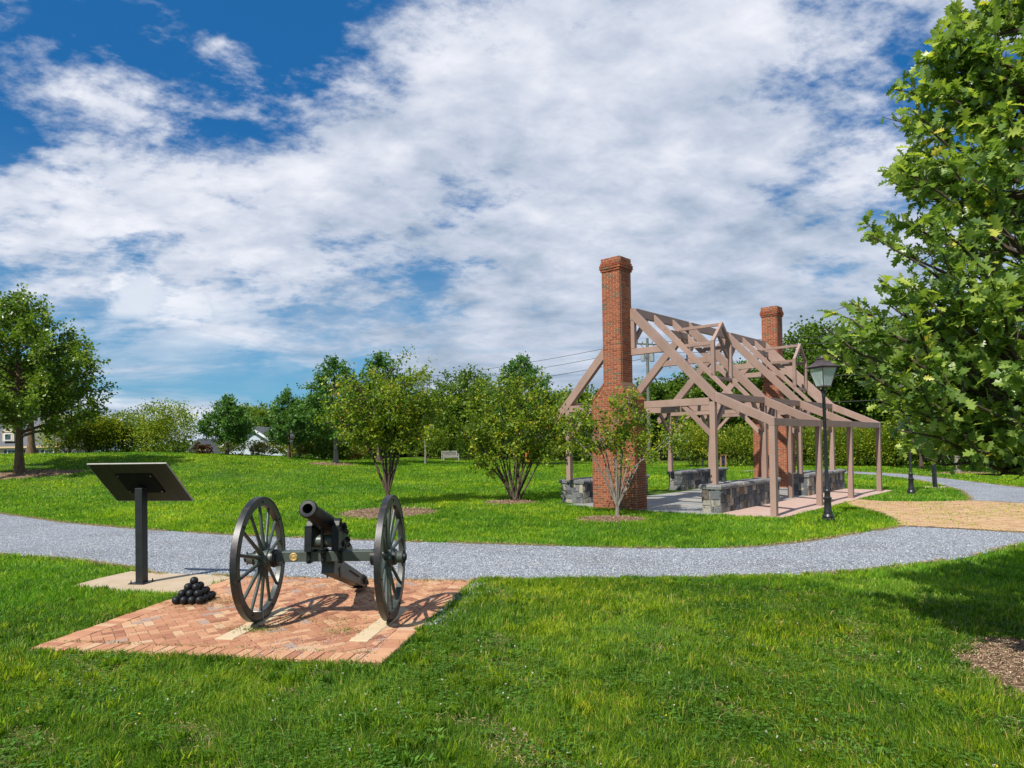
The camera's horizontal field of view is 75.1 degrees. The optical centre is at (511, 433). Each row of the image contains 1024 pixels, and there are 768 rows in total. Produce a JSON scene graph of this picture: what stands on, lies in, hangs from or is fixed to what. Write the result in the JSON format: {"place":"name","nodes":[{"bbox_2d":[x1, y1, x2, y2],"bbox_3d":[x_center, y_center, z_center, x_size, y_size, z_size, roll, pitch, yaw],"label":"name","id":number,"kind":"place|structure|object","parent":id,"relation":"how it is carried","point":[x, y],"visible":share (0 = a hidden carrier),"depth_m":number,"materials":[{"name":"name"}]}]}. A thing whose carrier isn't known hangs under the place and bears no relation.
{"place":"outdoors","nodes":[
{"label":"outdoors","id":0,"kind":"place"},
{"bbox_2d":[426,582,484,624],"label":"edge gravel","id":1,"kind":"structure","parent":0,"point":[454,603],"depth_m":8.20,"materials":[{"name":"stone"}]},
{"bbox_2d":[0,442,1023,767],"bbox_3d":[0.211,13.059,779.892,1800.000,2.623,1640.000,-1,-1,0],"label":"ground","id":2,"kind":"structure","parent":0,"point":[504,638],"depth_m":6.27,"materials":[{"name":"green plant"}]},
{"bbox_2d":[1,357,86,453],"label":"shade tree","id":3,"kind":"object","parent":2,"relation":"on","point":[31,447],"visible":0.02,"depth_m":44.15,"materials":[{"name":"green plant"}]},
{"bbox_2d":[0,468,89,479],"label":"mulch bed","id":4,"kind":"object","parent":2,"relation":"on","point":[30,473],"visible":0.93,"depth_m":34.36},
{"bbox_2d":[0,283,121,473],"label":"shade tree","id":5,"kind":"object","parent":4,"relation":"on","point":[62,394],"visible":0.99,"depth_m":34.57,"materials":[{"name":"green plant"}]},
{"bbox_2d":[0,416,95,453],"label":"town house","id":6,"kind":"structure","parent":2,"relation":"on","point":[7,444],"depth_m":109.99,"materials":[{"name":"beige"}]},
{"bbox_2d":[34,412,93,452],"bbox_3d":[-32.998,-0.135,48.725,4.104,3.486,3.486,-1,-1,0],"label":"shrub","id":7,"kind":"object","parent":2,"relation":"on","point":[68,440],"visible":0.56,"depth_m":48.78,"materials":[{"name":"green plant"}]},
{"bbox_2d":[66,410,115,452],"bbox_3d":[-31.744,-0.081,50.154,4.336,3.676,3.147,-1,-1,23],"label":"shrub","id":8,"kind":"object","parent":2,"relation":"on","point":[92,433],"visible":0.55,"depth_m":49.56,"materials":[{"name":"green plant"}]},
{"bbox_2d":[78,412,138,452],"bbox_3d":[-30.901,0.097,50.777,4.539,3.468,3.810,-1,-1,0],"label":"shrub","id":9,"kind":"object","parent":2,"relation":"on","point":[113,431],"visible":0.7,"depth_m":50.37,"materials":[{"name":"green plant"}]},
{"bbox_2d":[107,408,143,451],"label":"shrub","id":10,"kind":"object","parent":2,"relation":"on","point":[124,414],"visible":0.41,"depth_m":51.40,"materials":[{"name":"green plant"}]},
{"bbox_2d":[130,416,176,451],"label":"shrub","id":11,"kind":"object","parent":2,"relation":"on","point":[137,441],"visible":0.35,"depth_m":50.70,"materials":[{"name":"green plant"}]},
{"bbox_2d":[79,571,229,593],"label":"sign slab","id":12,"kind":"structure","parent":2,"relation":"on","point":[165,582],"depth_m":10.09,"materials":[{"name":"beige concrete"}]},
{"bbox_2d":[86,462,192,584],"bbox_3d":[-5.559,1.339,9.982,1.316,1.803,0.607,-1,-1,10],"label":"interpretive sign","id":13,"kind":"object","parent":12,"relation":"on","point":[140,484],"visible":1,"depth_m":9.93,"materials":[{"name":"black metal"}]},
{"bbox_2d":[125,398,225,453],"bbox_3d":[-24.452,-0.507,48.370,7.378,4.236,6.179,-1,-1,0],"label":"shrub","id":14,"kind":"object","parent":2,"relation":"on","point":[186,420],"visible":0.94,"depth_m":47.90,"materials":[{"name":"green plant"}]},
{"bbox_2d":[189,442,212,453],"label":"shrub","id":15,"kind":"object","parent":2,"relation":"on","point":[202,449],"visible":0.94,"depth_m":47.43,"materials":[{"name":"red plant"}]},
{"bbox_2d":[187,438,225,453],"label":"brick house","id":16,"kind":"structure","parent":2,"relation":"on","point":[206,441],"depth_m":72.55,"materials":[{"name":"grey"}]},
{"bbox_2d":[194,393,258,454],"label":"oak tree","id":17,"kind":"object","parent":2,"relation":"on","point":[228,408],"visible":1,"depth_m":46.01,"materials":[{"name":"green plant"}]},
{"bbox_2d":[215,439,249,454],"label":"shrub","id":18,"kind":"object","parent":2,"relation":"on","point":[242,447],"visible":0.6,"depth_m":48.84,"materials":[{"name":"green plant"}]},
{"bbox_2d":[220,400,271,433],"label":"woodland tree","id":19,"kind":"object","parent":2,"relation":"on","point":[249,409],"visible":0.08,"depth_m":93.34,"materials":[{"name":"green plant"}]},
{"bbox_2d":[30,576,469,664],"bbox_3d":[-2.735,2.188,8.225,3.777,0.058,3.670,-1,-1,10],"label":"brick pad","id":20,"kind":"object","parent":2,"relation":"on","point":[396,629],"visible":0.77,"depth_m":7.46,"materials":[{"name":"brick"}]},
{"bbox_2d":[187,596,195,603],"bbox_3d":[-4.099,2.138,8.518,0.103,0.103,0.103,15,-15,-9],"label":"cannonball","id":21,"kind":"object","parent":20,"relation":"on","point":[190,599],"visible":1,"depth_m":8.48,"materials":[{"name":"black metal"}]},
{"bbox_2d":[195,596,203,603],"bbox_3d":[-3.995,2.136,8.512,0.103,0.103,0.103,-41,31,-15],"label":"cannonball","id":22,"kind":"object","parent":20,"relation":"on","point":[199,599],"visible":1,"depth_m":8.48,"materials":[{"name":"black metal"}]},
{"bbox_2d":[54,614,375,652],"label":"moss tufts","id":23,"kind":"object","parent":20,"relation":"on","point":[266,630],"visible":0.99,"depth_m":7.17,"materials":[{"name":"green plant"}]},
{"bbox_2d":[80,576,464,650],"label":"grass clippings","id":24,"kind":"object","parent":20,"relation":"on","point":[228,602],"depth_m":8.53,"materials":[{"name":"green plant"}]},
{"bbox_2d":[181,631,387,657],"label":"stray gravel","id":25,"kind":"structure","parent":20,"relation":"on","point":[320,644],"depth_m":6.68,"materials":[{"name":"beige gravel"}]},
{"bbox_2d":[229,495,406,621],"bbox_3d":[-2.142,1.444,8.186,1.885,1.426,2.427,-1,-1,1],"label":"field cannon","id":26,"kind":"object","parent":20,"relation":"on","point":[383,556],"visible":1,"depth_m":7.61,"materials":[{"name":"metal"}]},
{"bbox_2d":[244,403,274,427],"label":"woodland tree","id":27,"kind":"object","parent":2,"relation":"on","point":[263,412],"visible":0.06,"depth_m":87.81,"materials":[{"name":"green plant"}]},
{"bbox_2d":[222,426,298,455],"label":"gabled house","id":28,"kind":"structure","parent":2,"relation":"on","point":[260,434],"depth_m":75.00,"materials":[{"name":"white"}]},
{"bbox_2d":[246,436,275,454],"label":"shrub","id":29,"kind":"object","parent":2,"relation":"on","point":[261,446],"visible":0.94,"depth_m":48.74,"materials":[{"name":"green plant"}]},
{"bbox_2d":[266,442,295,455],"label":"shrub","id":30,"kind":"object","parent":2,"relation":"on","point":[280,449],"visible":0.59,"depth_m":49.72,"materials":[{"name":"green plant"}]},
{"bbox_2d":[254,384,316,457],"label":"oak tree","id":31,"kind":"object","parent":2,"relation":"on","point":[280,430],"visible":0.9,"depth_m":46.17,"materials":[{"name":"green plant"}]},
{"bbox_2d":[290,441,320,455],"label":"shrub","id":32,"kind":"object","parent":2,"relation":"on","point":[301,449],"visible":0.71,"depth_m":48.74,"materials":[{"name":"green plant"}]},
{"bbox_2d":[282,391,342,438],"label":"woodland tree","id":33,"kind":"object","parent":2,"relation":"on","point":[294,431],"visible":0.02,"depth_m":81.65,"materials":[{"name":"green plant"}]},
{"bbox_2d":[304,432,344,458],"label":"shrub","id":34,"kind":"object","parent":2,"relation":"on","point":[321,444],"visible":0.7,"depth_m":48.41,"materials":[{"name":"green plant"}]},
{"bbox_2d":[310,461,353,465],"bbox_3d":[-11.404,1.950,42.052,3.098,0.340,2.920,-2,-1,36],"label":"mulch bed","id":35,"kind":"object","parent":2,"relation":"on","point":[331,463],"visible":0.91,"depth_m":41.56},
{"bbox_2d":[291,353,374,462],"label":"oak tree","id":36,"kind":"object","parent":2,"relation":"on","point":[309,413],"visible":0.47,"depth_m":42.04,"materials":[{"name":"green plant"}]},
{"bbox_2d":[324,436,360,459],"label":"shrub","id":37,"kind":"object","parent":2,"relation":"on","point":[348,452],"visible":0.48,"depth_m":49.50,"materials":[{"name":"green plant"}]},
{"bbox_2d":[343,445,368,458],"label":"shrub","id":38,"kind":"object","parent":2,"relation":"on","point":[359,455],"visible":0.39,"depth_m":51.58,"materials":[{"name":"green plant"}]},
{"bbox_2d":[339,350,420,461],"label":"oak tree","id":39,"kind":"object","parent":2,"relation":"on","point":[380,360],"visible":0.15,"depth_m":49.29,"materials":[{"name":"green plant"}]},
{"bbox_2d":[308,344,457,495],"bbox_3d":[-4.118,-0.280,21.595,4.676,5.442,3.554,-1,-1,0],"label":"ornamental tree","id":40,"kind":"object","parent":2,"relation":"on","point":[396,422],"visible":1,"depth_m":21.14,"materials":[{"name":"green plant"}]},
{"bbox_2d":[333,506,435,519],"bbox_3d":[-3.676,2.318,19.605,3.196,0.172,3.175,0,-1,-32],"label":"mulch bed","id":41,"kind":"object","parent":2,"relation":"on","point":[372,513],"visible":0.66,"depth_m":19.38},
{"bbox_2d":[382,390,447,456],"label":"woodland tree","id":42,"kind":"object","parent":2,"relation":"on","point":[415,431],"depth_m":69.66,"materials":[{"name":"green plant"}]},
{"bbox_2d":[409,365,444,463],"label":"birch tree","id":43,"kind":"object","parent":2,"relation":"on","point":[432,419],"visible":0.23,"depth_m":48.94,"materials":[{"name":"green plant"}]},
{"bbox_2d":[403,425,454,458],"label":"shrub","id":44,"kind":"object","parent":2,"relation":"on","point":[440,441],"visible":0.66,"depth_m":62.47,"materials":[{"name":"green plant"}]},
{"bbox_2d":[410,388,471,454],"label":"woodland tree","id":45,"kind":"object","parent":2,"relation":"on","point":[450,411],"visible":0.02,"depth_m":67.06,"materials":[{"name":"green plant"}]},
{"bbox_2d":[441,451,458,460],"bbox_3d":[-5.420,2.004,58.482,1.450,0.906,0.598,-1,-1,-24],"label":"park bench","id":46,"kind":"object","parent":2,"relation":"on","point":[444,455],"visible":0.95,"depth_m":58.50,"materials":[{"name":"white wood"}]},
{"bbox_2d":[433,363,498,458],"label":"round tree","id":47,"kind":"object","parent":2,"relation":"on","point":[463,382],"visible":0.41,"depth_m":66.80,"materials":[{"name":"green plant"}]},
{"bbox_2d":[451,422,493,459],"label":"shrub","id":48,"kind":"object","parent":2,"relation":"on","point":[468,456],"visible":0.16,"depth_m":62.28,"materials":[{"name":"green plant"}]},
{"bbox_2d":[449,389,517,458],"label":"woodland tree","id":49,"kind":"object","parent":2,"relation":"on","point":[464,419],"visible":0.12,"depth_m":65.44,"materials":[{"name":"green plant"}]},
{"bbox_2d":[114,385,892,458],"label":"woods","id":50,"kind":"object","parent":2,"relation":"on","point":[368,455],"visible":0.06,"depth_m":74.61,"materials":[{"name":"green plant"}]},
{"bbox_2d":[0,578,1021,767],"bbox_3d":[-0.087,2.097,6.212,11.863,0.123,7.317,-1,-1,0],"label":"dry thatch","id":51,"kind":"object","parent":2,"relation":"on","point":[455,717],"visible":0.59,"depth_m":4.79,"materials":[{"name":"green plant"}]},
{"bbox_2d":[484,499,538,504],"bbox_3d":[-0.027,2.247,21.993,2.040,0.168,1.617,-1,-1,0],"label":"mulch bed","id":52,"kind":"object","parent":2,"relation":"on","point":[504,501],"visible":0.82,"depth_m":21.75,"materials":[{"name":"brown wood"}]},
{"bbox_2d":[0,451,1023,625],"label":"lawn grass","id":53,"kind":"structure","parent":2,"relation":"on","point":[62,592],"depth_m":18.60,"materials":[{"name":"green plant"}]},
{"bbox_2d":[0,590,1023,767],"bbox_3d":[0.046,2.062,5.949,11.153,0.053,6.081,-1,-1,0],"label":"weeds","id":54,"kind":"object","parent":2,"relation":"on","point":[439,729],"visible":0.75,"depth_m":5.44,"materials":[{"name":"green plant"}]},
{"bbox_2d":[0,470,1023,581],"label":"edge thatch","id":55,"kind":"object","parent":2,"relation":"on","point":[584,545],"visible":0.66,"depth_m":12.95,"materials":[{"name":"green plant"}]},
{"bbox_2d":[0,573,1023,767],"bbox_3d":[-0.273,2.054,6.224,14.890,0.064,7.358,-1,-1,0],"label":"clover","id":56,"kind":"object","parent":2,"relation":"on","point":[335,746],"depth_m":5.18,"materials":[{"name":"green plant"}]},
{"bbox_2d":[444,363,590,500],"bbox_3d":[0.396,0.011,22.272,5.300,4.608,3.071,-1,-1,0],"label":"ornamental tree","id":57,"kind":"object","parent":2,"relation":"on","point":[517,424],"visible":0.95,"depth_m":22.00,"materials":[{"name":"green plant"}]},
{"bbox_2d":[479,351,566,463],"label":"oak tree","id":58,"kind":"object","parent":2,"relation":"on","point":[527,369],"visible":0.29,"depth_m":49.30,"materials":[{"name":"green plant"}]},
{"bbox_2d":[526,432,564,460],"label":"shrub","id":59,"kind":"object","parent":2,"relation":"on","point":[558,457],"visible":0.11,"depth_m":59.88,"materials":[{"name":"green plant"}]},
{"bbox_2d":[518,383,599,459],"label":"woodland tree","id":60,"kind":"object","parent":2,"relation":"on","point":[581,397],"visible":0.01,"depth_m":63.53,"materials":[{"name":"green plant"}]},
{"bbox_2d":[552,431,592,461],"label":"shrub","id":61,"kind":"object","parent":2,"relation":"on","point":[576,453],"visible":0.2,"depth_m":58.99,"materials":[{"name":"green plant"}]},
{"bbox_2d":[559,474,649,503],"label":"stone wall","id":62,"kind":"structure","parent":2,"relation":"on","point":[577,490],"depth_m":21.72,"materials":[{"name":"grey stone"}]},
{"bbox_2d":[573,515,649,522],"bbox_3d":[2.539,2.198,17.224,2.015,0.124,1.660,-1,-1,0],"label":"mulch bed","id":63,"kind":"object","parent":2,"relation":"on","point":[604,518],"visible":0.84,"depth_m":17.04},
{"bbox_2d":[545,386,696,515],"bbox_3d":[2.928,0.498,17.905,4.058,3.629,1.834,-1,-1,0],"label":"ornamental tree","id":64,"kind":"object","parent":63,"relation":"on","point":[622,432],"visible":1,"depth_m":17.89,"materials":[{"name":"green plant"}]},
{"bbox_2d":[637,338,655,462],"bbox_3d":[12.305,-2.884,60.047,2.200,11.400,0.420,-1,-1,-20],"label":"utility pole","id":65,"kind":"object","parent":2,"relation":"on","point":[647,344],"visible":0.48,"depth_m":59.96,"materials":[{"name":"brown wood"}]},
{"bbox_2d":[633,376,698,460],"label":"woodland tree","id":66,"kind":"object","parent":2,"relation":"on","point":[658,391],"visible":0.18,"depth_m":66.03,"materials":[{"name":"green plant"}]},
{"bbox_2d":[566,487,804,515],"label":"pavilion floor","id":67,"kind":"structure","parent":2,"relation":"on","point":[688,501],"depth_m":21.64,"materials":[{"name":"grey concrete"}]},
{"bbox_2d":[591,255,646,510],"bbox_3d":[3.176,-1.433,20.027,1.518,7.599,0.724,-2,-1,43],"label":"brick chimney","id":68,"kind":"object","parent":67,"relation":"on","point":[616,271],"visible":0.64,"depth_m":19.79,"materials":[{"name":"red brick"}]},
{"bbox_2d":[667,467,727,489],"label":"stone wall","id":69,"kind":"structure","parent":67,"relation":"on","point":[687,479],"depth_m":27.07,"materials":[{"name":"grey stone"}]},
{"bbox_2d":[699,477,780,512],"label":"stone wall","id":70,"kind":"structure","parent":67,"relation":"on","point":[727,496],"depth_m":18.82,"materials":[{"name":"grey stone"}]},
{"bbox_2d":[753,306,795,487],"bbox_3d":[10.892,-1.442,27.775,1.518,7.599,0.724,-2,-1,43],"label":"brick chimney","id":71,"kind":"object","parent":67,"relation":"on","point":[771,320],"visible":0.49,"depth_m":27.51,"materials":[{"name":"red brick"}]},
{"bbox_2d":[793,469,846,495],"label":"stone wall","id":72,"kind":"structure","parent":67,"relation":"on","point":[804,483],"depth_m":23.48,"materials":[{"name":"grey stone"}]},
{"bbox_2d":[656,421,729,466],"bbox_3d":[13.512,0.833,50.063,5.598,3.566,4.420,-1,-1,0],"label":"shrub","id":73,"kind":"object","parent":2,"relation":"on","point":[698,442],"visible":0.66,"depth_m":49.67,"materials":[{"name":"green plant"}]},
{"bbox_2d":[665,365,733,458],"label":"woodland tree","id":74,"kind":"object","parent":2,"relation":"on","point":[696,391],"visible":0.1,"depth_m":66.43,"materials":[{"name":"green plant"}]},
{"bbox_2d":[719,455,726,466],"bbox_3d":[15.534,2.045,48.971,0.600,0.910,0.130,-1,-1,-8],"label":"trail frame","id":75,"kind":"object","parent":2,"relation":"on","point":[723,461],"visible":0.82,"depth_m":48.94,"materials":[{"name":"brown wood"}]},
{"bbox_2d":[718,420,753,465],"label":"shrub","id":76,"kind":"object","parent":2,"relation":"on","point":[746,444],"visible":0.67,"depth_m":50.49,"materials":[{"name":"green plant"}]},
{"bbox_2d":[701,358,799,459],"bbox_3d":[22.869,-2.540,65.858,10.499,10.407,9.502,-1,-1,0],"label":"woodland tree","id":77,"kind":"object","parent":2,"relation":"on","point":[757,382],"visible":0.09,"depth_m":64.38,"materials":[{"name":"green plant"}]},
{"bbox_2d":[760,315,857,436],"bbox_3d":[28.940,-4.326,64.644,10.954,13.752,10.722,0,-1,-41],"label":"woodland tree","id":78,"kind":"object","parent":2,"relation":"on","point":[810,350],"visible":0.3,"depth_m":62.09,"materials":[{"name":"green plant"}]},
{"bbox_2d":[795,426,835,464],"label":"shrub","id":79,"kind":"object","parent":2,"relation":"on","point":[807,431],"visible":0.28,"depth_m":48.35,"materials":[{"name":"green plant"}]},
{"bbox_2d":[805,349,840,520],"bbox_3d":[7.677,0.022,16.317,0.566,4.235,0.566,-2,-1,-20],"label":"street lamp","id":80,"kind":"object","parent":2,"relation":"on","point":[820,363],"visible":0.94,"depth_m":16.27,"materials":[{"name":"black metal"}]},
{"bbox_2d":[804,427,869,465],"bbox_3d":[23.334,0.832,48.030,4.796,3.426,4.303,-1,-1,0],"label":"shrub","id":81,"kind":"object","parent":2,"relation":"on","point":[837,444],"visible":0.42,"depth_m":47.12,"materials":[{"name":"green plant"}]},
{"bbox_2d":[797,325,895,458],"bbox_3d":[32.571,-3.971,62.011,11.183,12.846,10.713,-1,-1,0],"label":"woodland tree","id":82,"kind":"object","parent":2,"relation":"on","point":[863,363],"visible":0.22,"depth_m":59.75,"materials":[{"name":"green plant"}]},
{"bbox_2d":[835,420,901,465],"bbox_3d":[25.020,0.806,46.956,4.912,3.423,4.480,-1,-1,0],"label":"shrub","id":83,"kind":"object","parent":2,"relation":"on","point":[865,433],"visible":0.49,"depth_m":46.32,"materials":[{"name":"green plant"}]},
{"bbox_2d":[839,314,946,427],"bbox_3d":[34.757,-4.201,60.162,9.629,13.180,10.050,0,-1,-34],"label":"woodland tree","id":84,"kind":"object","parent":2,"relation":"on","point":[866,393],"visible":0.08,"depth_m":59.31,"materials":[{"name":"green plant"}]},
{"bbox_2d":[863,430,928,465],"bbox_3d":[26.836,0.952,45.970,4.352,3.015,3.214,-1,-1,0],"label":"shrub","id":85,"kind":"object","parent":2,"relation":"on","point":[903,461],"visible":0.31,"depth_m":45.53,"materials":[{"name":"green plant"}]},
{"bbox_2d":[881,408,925,468],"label":"young tree","id":86,"kind":"object","parent":2,"relation":"on","point":[899,439],"visible":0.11,"depth_m":42.02,"materials":[{"name":"green plant"}]},
{"bbox_2d":[898,383,915,493],"bbox_3d":[13.883,0.026,23.264,0.566,4.235,0.566,-2,-1,-10],"label":"street lamp","id":87,"kind":"object","parent":2,"relation":"on","point":[911,489],"visible":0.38,"depth_m":23.21,"materials":[{"name":"black metal"}]},
{"bbox_2d":[815,0,1023,479],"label":"oak tree","id":88,"kind":"object","parent":2,"relation":"on","point":[990,307],"visible":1,"depth_m":5.78,"materials":[{"name":"green plant"}]},
{"bbox_2d":[849,499,1023,531],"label":"brick crossing","id":89,"kind":"object","parent":2,"relation":"on","point":[1003,523],"visible":0.95,"depth_m":17.11,"materials":[{"name":"brick"}]},
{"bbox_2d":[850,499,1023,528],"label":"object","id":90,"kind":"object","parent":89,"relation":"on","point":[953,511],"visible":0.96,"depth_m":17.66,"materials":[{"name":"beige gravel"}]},
{"bbox_2d":[918,454,954,463],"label":"shrub","id":91,"kind":"object","parent":2,"relation":"on","point":[945,462],"visible":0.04,"depth_m":45.65,"materials":[{"name":"green plant"}]},
{"bbox_2d":[888,330,999,393],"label":"woodland tree","id":92,"kind":"object","parent":2,"relation":"on","point":[919,359],"depth_m":57.22,"materials":[{"name":"green plant"}]},
{"bbox_2d":[906,341,982,471],"bbox_3d":[24.434,-1.494,36.167,5.081,7.382,5.115,-1,-1,0],"label":"maple tree","id":93,"kind":"object","parent":2,"relation":"on","point":[956,456],"visible":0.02,"depth_m":36.14,"materials":[{"name":"green plant"}]},
{"bbox_2d":[926,471,990,473],"bbox_3d":[24.308,2.133,35.867,3.810,0.196,1.983,-1,-1,0],"label":"mulch bed","id":94,"kind":"object","parent":2,"relation":"on","point":[964,472],"visible":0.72,"depth_m":35.60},
{"bbox_2d":[938,322,1023,425],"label":"woodland tree","id":95,"kind":"object","parent":2,"relation":"on","point":[1021,325],"visible":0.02,"depth_m":54.44,"materials":[{"name":"green plant"}]},
{"bbox_2d":[943,635,1023,699],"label":"mulch bed","id":96,"kind":"object","parent":2,"relation":"on","point":[1007,663],"visible":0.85,"depth_m":5.89,"materials":[{"name":"brown wood"}]},
{"bbox_2d":[0,514,1023,579],"bbox_3d":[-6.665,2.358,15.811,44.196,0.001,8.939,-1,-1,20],"label":"gravel path","id":97,"kind":"structure","parent":0,"point":[446,549],"depth_m":12.10,"materials":[{"name":"grey gravel"}]},
{"bbox_2d":[0,0,1023,449],"label":"sky","id":98,"kind":"structure","parent":0,"point":[235,197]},
{"bbox_2d":[719,489,892,518],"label":"pavilion walk","id":99,"kind":"structure","parent":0,"point":[790,507],"depth_m":20.11,"materials":[{"name":"pink concrete"}]},
{"bbox_2d":[554,308,881,516],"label":"timber pavilion","id":100,"kind":"structure","parent":99,"relation":"on","point":[728,404],"depth_m":21.33,"materials":[{"name":"brown wood"}]},
{"bbox_2d":[744,470,1023,502],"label":"side path","id":101,"kind":"structure","parent":0,"point":[987,492],"depth_m":24.97,"materials":[{"name":"grey gravel"}]},
{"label":"sign slab","id":102,"kind":"object","parent":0,"visible":0},
{"bbox_2d":[917,448,948,486],"bbox_3d":[16.610,1.348,26.210,0.465,1.553,0.966,-1,-3,-24],"label":"interpretive sign","id":103,"kind":"object","parent":102,"relation":"on","point":[934,474],"visible":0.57,"depth_m":26.16,"materials":[{"name":"black metal"}]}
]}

